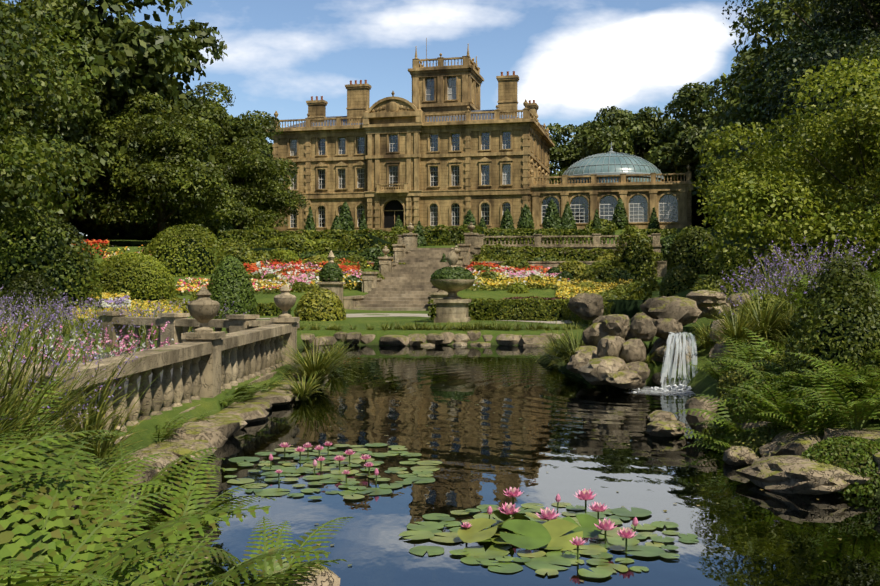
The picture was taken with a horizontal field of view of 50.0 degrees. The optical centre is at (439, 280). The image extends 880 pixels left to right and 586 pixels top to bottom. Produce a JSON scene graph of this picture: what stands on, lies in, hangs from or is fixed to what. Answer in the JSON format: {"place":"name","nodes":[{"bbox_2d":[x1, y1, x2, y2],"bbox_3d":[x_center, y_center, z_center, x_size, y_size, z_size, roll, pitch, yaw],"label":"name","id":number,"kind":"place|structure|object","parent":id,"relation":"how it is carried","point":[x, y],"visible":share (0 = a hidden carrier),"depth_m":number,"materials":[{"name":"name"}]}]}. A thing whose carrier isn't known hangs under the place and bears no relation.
{"place":"outdoors","nodes":[
{"label":"outdoors","id":0,"kind":"place"},
{"bbox_2d":[58,352,182,412],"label":"platform paving","id":1,"kind":"structure","parent":0,"point":[139,378],"depth_m":13.63,"materials":[{"name":"grey stone"}]},
{"bbox_2d":[0,327,173,365],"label":"white flowers","id":2,"kind":"object","parent":1,"relation":"on","point":[135,343],"visible":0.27,"depth_m":13.01,"materials":[{"name":"white plant"}]},
{"bbox_2d":[1,321,177,390],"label":"pink flowers","id":3,"kind":"object","parent":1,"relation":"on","point":[115,345],"visible":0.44,"depth_m":14.59,"materials":[{"name":"pink plant"}]},
{"bbox_2d":[190,313,571,323],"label":"garden path","id":4,"kind":"structure","parent":0,"point":[400,314],"depth_m":34.13,"materials":[{"name":"beige stone"}]},
{"bbox_2d":[2,0,788,235],"label":"sky","id":5,"kind":"structure","parent":0,"point":[576,59],"materials":[{"name":"blue"}]},
{"bbox_2d":[311,71,534,102],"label":"chimney pots","id":6,"kind":"object","parent":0,"point":[366,83],"visible":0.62,"depth_m":118.17,"materials":[{"name":"brown ceramic"}]},
{"bbox_2d":[0,228,879,581],"bbox_3d":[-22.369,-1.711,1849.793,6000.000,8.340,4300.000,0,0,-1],"label":"terrain","id":7,"kind":"structure","parent":0,"point":[700,382],"depth_m":24.34,"materials":[{"name":"green plant"}]},
{"bbox_2d":[0,95,36,152],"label":"tree","id":8,"kind":"object","parent":7,"relation":"on","point":[15,122],"visible":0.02,"depth_m":51.52,"materials":[{"name":"green plant"}]},
{"bbox_2d":[0,82,51,197],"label":"tree","id":9,"kind":"object","parent":7,"relation":"on","point":[28,131],"visible":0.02,"depth_m":46.45,"materials":[{"name":"green plant"}]},
{"bbox_2d":[0,0,69,209],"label":"tree","id":10,"kind":"object","parent":7,"relation":"on","point":[3,193],"visible":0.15,"depth_m":43.29,"materials":[{"name":"green plant"}]},
{"bbox_2d":[0,42,82,218],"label":"tree","id":11,"kind":"object","parent":7,"relation":"on","point":[72,135],"visible":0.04,"depth_m":56.85,"materials":[{"name":"green plant"}]},
{"bbox_2d":[0,0,101,215],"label":"tree","id":12,"kind":"object","parent":7,"relation":"on","point":[9,48],"visible":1,"depth_m":25.55,"materials":[{"name":"green plant"}]},
{"bbox_2d":[0,205,102,322],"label":"rounded bush","id":13,"kind":"object","parent":7,"relation":"on","point":[41,218],"visible":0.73,"depth_m":25.72,"materials":[{"name":"green plant"}]},
{"bbox_2d":[0,0,116,225],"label":"tree","id":14,"kind":"object","parent":7,"relation":"on","point":[53,4],"visible":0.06,"depth_m":59.48,"materials":[{"name":"green plant"}]},
{"bbox_2d":[0,74,119,222],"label":"tree","id":15,"kind":"object","parent":7,"relation":"on","point":[103,157],"visible":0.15,"depth_m":56.51,"materials":[{"name":"green plant"}]},
{"bbox_2d":[51,295,128,310],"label":"flowers","id":16,"kind":"object","parent":7,"relation":"on","point":[110,301],"visible":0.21,"depth_m":29.07,"materials":[{"name":"plant"}]},
{"bbox_2d":[67,223,115,238],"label":"tree","id":17,"kind":"object","parent":7,"relation":"on","point":[102,236],"depth_m":90.88,"materials":[{"name":"green plant"}]},
{"bbox_2d":[49,142,137,238],"bbox_3d":[-24.658,-6.140,63.721,8.873,8.540,8.457,0,0,-17],"label":"tree","id":18,"kind":"object","parent":7,"relation":"on","point":[85,228],"visible":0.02,"depth_m":62.48,"materials":[{"name":"green plant"}]},
{"bbox_2d":[80,223,125,233],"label":"tree","id":19,"kind":"object","parent":7,"relation":"on","point":[117,228],"depth_m":100.72,"materials":[{"name":"green plant"}]},
{"bbox_2d":[69,72,151,237],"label":"tree","id":20,"kind":"object","parent":7,"relation":"on","point":[124,227],"depth_m":78.22,"materials":[{"name":"green plant"}]},
{"bbox_2d":[11,0,227,240],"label":"tree","id":21,"kind":"object","parent":7,"relation":"on","point":[134,58],"visible":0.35,"depth_m":61.73,"materials":[{"name":"green plant"}]},
{"bbox_2d":[109,93,137,235],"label":"tree","id":22,"kind":"object","parent":7,"relation":"on","point":[113,233],"depth_m":119.09,"materials":[{"name":"green plant"}]},
{"bbox_2d":[118,214,157,238],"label":"tree","id":23,"kind":"object","parent":7,"relation":"on","point":[148,231],"depth_m":90.82,"materials":[{"name":"green plant"}]},
{"bbox_2d":[82,91,249,244],"bbox_3d":[-18.184,-6.909,61.491,9.919,10.506,11.482,0,0,-39],"label":"tree","id":24,"kind":"object","parent":7,"relation":"on","point":[161,183],"visible":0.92,"depth_m":59.62,"materials":[{"name":"green plant"}]},
{"bbox_2d":[145,98,253,228],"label":"tree","id":25,"kind":"object","parent":7,"relation":"on","point":[234,126],"visible":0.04,"depth_m":85.16,"materials":[{"name":"green plant"}]},
{"bbox_2d":[151,81,295,233],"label":"tree","id":26,"kind":"object","parent":7,"relation":"on","point":[210,111],"visible":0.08,"depth_m":85.54,"materials":[{"name":"green plant"}]},
{"bbox_2d":[212,219,249,236],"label":"tree","id":27,"kind":"object","parent":7,"relation":"on","point":[246,228],"depth_m":97.45,"materials":[{"name":"green plant"}]},
{"bbox_2d":[207,255,256,318],"bbox_3d":[-6.271,0.305,28.214,1.623,2.129,1.614,0,0,-1],"label":"topiary bush","id":28,"kind":"object","parent":7,"relation":"on","point":[253,304],"visible":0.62,"depth_m":27.74,"materials":[{"name":"green plant"}]},
{"bbox_2d":[184,136,309,234],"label":"tree","id":29,"kind":"object","parent":7,"relation":"on","point":[261,202],"visible":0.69,"depth_m":73.39,"materials":[{"name":"green plant"}]},
{"bbox_2d":[241,116,272,225],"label":"tree","id":30,"kind":"object","parent":7,"relation":"on","point":[268,149],"visible":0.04,"depth_m":127.32,"materials":[{"name":"green plant"}]},
{"bbox_2d":[241,132,277,226],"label":"tree","id":31,"kind":"object","parent":7,"relation":"on","point":[264,142],"depth_m":114.48,"materials":[{"name":"green plant"}]},
{"bbox_2d":[73,239,551,275],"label":"red flowers","id":32,"kind":"object","parent":7,"relation":"on","point":[255,267],"visible":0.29,"depth_m":51.20,"materials":[{"name":"red plant"}]},
{"bbox_2d":[96,260,568,308],"bbox_3d":[-7.544,-0.158,43.458,18.072,2.203,33.501,0,0,37],"label":"flower bed","id":33,"kind":"object","parent":7,"relation":"on","point":[104,304],"visible":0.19,"depth_m":48.43,"materials":[{"name":"plant"}]},
{"bbox_2d":[0,233,666,443],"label":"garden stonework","id":34,"kind":"object","parent":7,"relation":"on","point":[208,348],"visible":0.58,"depth_m":16.94,"materials":[{"name":"stone"}]},
{"bbox_2d":[49,222,650,437],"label":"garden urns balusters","id":35,"kind":"object","parent":34,"relation":"on","point":[254,359],"visible":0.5,"depth_m":11.19,"materials":[{"name":"stone"}]},
{"bbox_2d":[102,246,568,291],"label":"flowers","id":36,"kind":"object","parent":7,"relation":"on","point":[181,282],"visible":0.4,"depth_m":45.36,"materials":[{"name":"plant"}]},
{"bbox_2d":[58,223,619,327],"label":"bushes","id":37,"kind":"object","parent":7,"relation":"on","point":[147,258],"visible":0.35,"depth_m":45.82,"materials":[{"name":"green plant"}]},
{"bbox_2d":[72,271,639,320],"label":"yellow flowers","id":38,"kind":"object","parent":7,"relation":"on","point":[121,295],"visible":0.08,"depth_m":45.04,"materials":[{"name":"yellow plant"}]},
{"bbox_2d":[163,237,640,320],"bbox_3d":[-1.270,-0.572,41.425,27.484,4.300,33.709,0,0,-1],"label":"flower bed","id":39,"kind":"object","parent":7,"relation":"on","point":[314,292],"visible":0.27,"depth_m":45.75,"materials":[{"name":"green plant"}]},
{"bbox_2d":[353,248,458,310],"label":"garden steps","id":40,"kind":"structure","parent":7,"relation":"on","point":[407,286],"depth_m":45.32,"materials":[{"name":"stone"}]},
{"bbox_2d":[167,198,682,288],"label":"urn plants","id":41,"kind":"object","parent":7,"relation":"on","point":[457,272],"visible":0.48,"depth_m":71.53,"materials":[{"name":"green plant"}]},
{"bbox_2d":[0,268,879,585],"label":"ferns","id":42,"kind":"object","parent":7,"relation":"on","point":[46,570],"visible":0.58,"depth_m":4.33,"materials":[{"name":"green plant"}]},
{"bbox_2d":[0,236,879,506],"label":"grasses","id":43,"kind":"object","parent":7,"relation":"on","point":[313,372],"visible":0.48,"depth_m":12.64,"materials":[{"name":"green plant"}]},
{"bbox_2d":[0,200,879,383],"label":"shrubs","id":44,"kind":"object","parent":7,"relation":"on","point":[630,309],"visible":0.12,"depth_m":35.33,"materials":[{"name":"green plant"}]},
{"bbox_2d":[0,230,879,439],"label":"flower spikes","id":45,"kind":"object","parent":7,"relation":"on","point":[150,315],"visible":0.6,"depth_m":15.27,"materials":[{"name":"purple plant"}]},
{"bbox_2d":[78,218,831,446],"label":"hedges","id":46,"kind":"object","parent":7,"relation":"on","point":[630,290],"visible":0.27,"depth_m":51.08,"materials":[{"name":"green plant"}]},
{"bbox_2d":[71,290,879,585],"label":"rocks","id":47,"kind":"object","parent":7,"relation":"on","point":[608,354],"visible":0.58,"depth_m":12.37,"materials":[{"name":"brown stone"}]},
{"bbox_2d":[503,296,571,302],"bbox_3d":[3.378,0.966,33.274,2.472,0.835,1.140,0,0,37],"label":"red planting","id":48,"kind":"object","parent":7,"relation":"on","point":[545,298],"visible":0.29,"depth_m":33.19,"materials":[{"name":"green plant"}]},
{"bbox_2d":[545,120,602,183],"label":"tree","id":49,"kind":"object","parent":7,"relation":"on","point":[569,155],"visible":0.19,"depth_m":134.81,"materials":[{"name":"green plant"}]},
{"bbox_2d":[560,109,641,172],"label":"tree","id":50,"kind":"object","parent":7,"relation":"on","point":[630,113],"depth_m":139.97,"materials":[{"name":"green plant"}]},
{"bbox_2d":[573,106,679,180],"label":"tree","id":51,"kind":"object","parent":7,"relation":"on","point":[639,139],"visible":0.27,"depth_m":126.64,"materials":[{"name":"green plant"}]},
{"bbox_2d":[636,116,704,227],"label":"tree","id":52,"kind":"object","parent":7,"relation":"on","point":[666,122],"visible":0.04,"depth_m":136.45,"materials":[{"name":"green plant"}]},
{"bbox_2d":[645,82,727,227],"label":"tree","id":53,"kind":"object","parent":7,"relation":"on","point":[685,132],"visible":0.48,"depth_m":119.73,"materials":[{"name":"green plant"}]},
{"bbox_2d":[690,153,724,227],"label":"tree","id":54,"kind":"object","parent":7,"relation":"on","point":[701,221],"depth_m":129.34,"materials":[{"name":"green plant"}]},
{"bbox_2d":[695,110,724,177],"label":"tree","id":55,"kind":"object","parent":7,"relation":"on","point":[697,168],"depth_m":105.60,"materials":[{"name":"green plant"}]},
{"bbox_2d":[704,100,732,162],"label":"tree","id":56,"kind":"object","parent":7,"relation":"on","point":[713,118],"depth_m":93.81,"materials":[{"name":"green plant"}]},
{"bbox_2d":[707,134,745,216],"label":"tree","id":57,"kind":"object","parent":7,"relation":"on","point":[729,149],"depth_m":79.99,"materials":[{"name":"green plant"}]},
{"bbox_2d":[698,48,775,222],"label":"tree","id":58,"kind":"object","parent":7,"relation":"on","point":[746,58],"depth_m":86.10,"materials":[{"name":"green plant"}]},
{"bbox_2d":[695,59,778,180],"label":"tree","id":59,"kind":"object","parent":7,"relation":"on","point":[728,97],"visible":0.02,"depth_m":85.12,"materials":[{"name":"green plant"}]},
{"bbox_2d":[699,44,775,149],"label":"tree","id":60,"kind":"object","parent":7,"relation":"on","point":[722,80],"depth_m":103.46,"materials":[{"name":"green plant"}]},
{"bbox_2d":[659,264,816,457],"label":"shrubs","id":61,"kind":"object","parent":7,"relation":"on","point":[732,374],"depth_m":10.95,"materials":[{"name":"green plant"}]},
{"bbox_2d":[707,79,782,240],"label":"tree","id":62,"kind":"object","parent":7,"relation":"on","point":[746,111],"visible":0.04,"depth_m":67.31,"materials":[{"name":"green plant"}]},
{"bbox_2d":[719,103,771,225],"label":"tree","id":63,"kind":"object","parent":7,"relation":"on","point":[742,147],"depth_m":68.96,"materials":[{"name":"green plant"}]},
{"bbox_2d":[666,225,879,382],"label":"shrubs","id":64,"kind":"object","parent":7,"relation":"on","point":[852,287],"visible":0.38,"depth_m":9.55,"materials":[{"name":"green plant"}]},
{"bbox_2d":[689,55,879,286],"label":"hornbeam tree","id":65,"kind":"object","parent":7,"relation":"on","point":[765,186],"visible":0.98,"depth_m":19.36,"materials":[{"name":"green plant"}]},
{"bbox_2d":[722,25,869,226],"bbox_3d":[24.036,-7.296,55.505,12.798,14.883,14.815,0,0,-37],"label":"tree","id":66,"kind":"object","parent":7,"relation":"on","point":[780,112],"depth_m":54.12,"materials":[{"name":"green plant"}]},
{"bbox_2d":[714,363,879,495],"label":"shrub","id":67,"kind":"object","parent":7,"relation":"on","point":[834,448],"visible":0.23,"depth_m":8.64,"materials":[{"name":"green plant"}]},
{"bbox_2d":[721,0,879,264],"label":"tree","id":68,"kind":"object","parent":7,"relation":"on","point":[847,43],"visible":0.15,"depth_m":37.74,"materials":[{"name":"green plant"}]},
{"bbox_2d":[735,22,872,164],"bbox_3d":[25.705,-8.311,59.298,14.957,15.859,15.693,0,0,-16],"label":"tree","id":69,"kind":"object","parent":7,"relation":"on","point":[751,147],"depth_m":57.03,"materials":[{"name":"green plant"}]},
{"bbox_2d":[729,0,879,126],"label":"tree","id":70,"kind":"object","parent":7,"relation":"on","point":[772,32],"visible":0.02,"depth_m":63.10,"materials":[{"name":"green plant"}]},
{"bbox_2d":[801,145,849,270],"bbox_3d":[21.450,-3.281,48.205,8.457,8.540,8.873,0,0,-6],"label":"tree","id":71,"kind":"object","parent":7,"relation":"on","point":[823,246],"depth_m":48.22,"materials":[{"name":"green plant"}]},
{"bbox_2d":[778,156,878,275],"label":"tree","id":72,"kind":"object","parent":7,"relation":"on","point":[806,245],"visible":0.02,"depth_m":33.80,"materials":[{"name":"green plant"}]},
{"bbox_2d":[843,33,879,225],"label":"tree","id":73,"kind":"object","parent":7,"relation":"on","point":[864,54],"visible":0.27,"depth_m":25.10,"materials":[{"name":"green plant"}]},
{"bbox_2d":[63,345,879,585],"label":"pond water","id":74,"kind":"structure","parent":0,"point":[765,537],"depth_m":7.75,"materials":[{"name":"liquid"}]},
{"bbox_2d":[270,446,635,559],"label":"water lily stems","id":75,"kind":"object","parent":74,"relation":"in","point":[489,515],"visible":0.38,"depth_m":7.67,"materials":[{"name":"green plant"}]},
{"bbox_2d":[224,443,698,577],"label":"lily pads","id":76,"kind":"object","parent":74,"relation":"on","point":[544,534],"visible":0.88,"depth_m":6.11,"materials":[{"name":"green plant"}]},
{"bbox_2d":[269,442,637,545],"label":"water lily flowers","id":77,"kind":"object","parent":76,"relation":"on","point":[629,534],"visible":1,"depth_m":6.34,"materials":[{"name":"pink plant"}]},
{"bbox_2d":[278,442,628,544],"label":"lily hearts","id":78,"kind":"object","parent":76,"relation":"on","point":[513,490],"visible":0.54,"depth_m":6.33,"materials":[{"name":"plant"}]},
{"bbox_2d":[208,351,841,581],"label":"floating leaves","id":79,"kind":"object","parent":74,"relation":"on","point":[510,454],"visible":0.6,"depth_m":7.46,"materials":[{"name":"green plant"}]},
{"bbox_2d":[620,386,695,395],"bbox_3d":[3.621,1.647,14.095,2.000,0.001,1.400,0,0,-1],"label":"water foam","id":80,"kind":"object","parent":74,"relation":"on","point":[658,391],"visible":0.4,"depth_m":13.99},
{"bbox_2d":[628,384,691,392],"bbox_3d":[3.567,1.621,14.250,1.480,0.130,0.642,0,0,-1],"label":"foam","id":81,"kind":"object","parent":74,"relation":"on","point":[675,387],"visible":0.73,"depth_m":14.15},
{"bbox_2d":[278,75,690,229],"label":"house walls","id":82,"kind":"structure","parent":0,"point":[358,97],"depth_m":114.02,"materials":[{"name":"brown stone"}]},
{"bbox_2d":[384,200,403,227],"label":"house doors","id":83,"kind":"structure","parent":82,"relation":"in","point":[389,215],"depth_m":114.80,"materials":[{"name":"black wood"}]},
{"bbox_2d":[286,109,517,127],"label":"house roof","id":84,"kind":"structure","parent":82,"relation":"on","point":[427,119],"depth_m":116.03,"materials":[{"name":"grey stone"}]},
{"bbox_2d":[266,38,695,232],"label":"house trim","id":85,"kind":"structure","parent":82,"relation":"attached to","point":[528,123],"depth_m":113.56,"materials":[{"name":"beige stone"}]},
{"bbox_2d":[290,76,677,227],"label":"windows","id":86,"kind":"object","parent":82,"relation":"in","point":[606,209],"visible":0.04,"depth_m":113.42,"materials":[{"name":"grey glass"}]},
{"bbox_2d":[561,142,663,180],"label":"conservatory dome ribs","id":87,"kind":"object","parent":82,"relation":"on","point":[612,173],"visible":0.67,"depth_m":111.55,"materials":[{"name":"grey metal"}]},
{"bbox_2d":[561,153,662,183],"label":"glass dome","id":88,"kind":"structure","parent":87,"relation":"in","point":[604,168],"depth_m":110.77,"materials":[{"name":"teal glass"}]},
{"bbox_2d":[660,332,697,388],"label":"waterfall","id":89,"kind":"structure","parent":0,"point":[672,369],"depth_m":14.42,"materials":[{"name":"grey liquid"}]},
{"bbox_2d":[679,327,698,332],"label":"waterfall stream","id":90,"kind":"structure","parent":0,"point":[689,330],"depth_m":15.50,"materials":[{"name":"liquid"}]}
]}

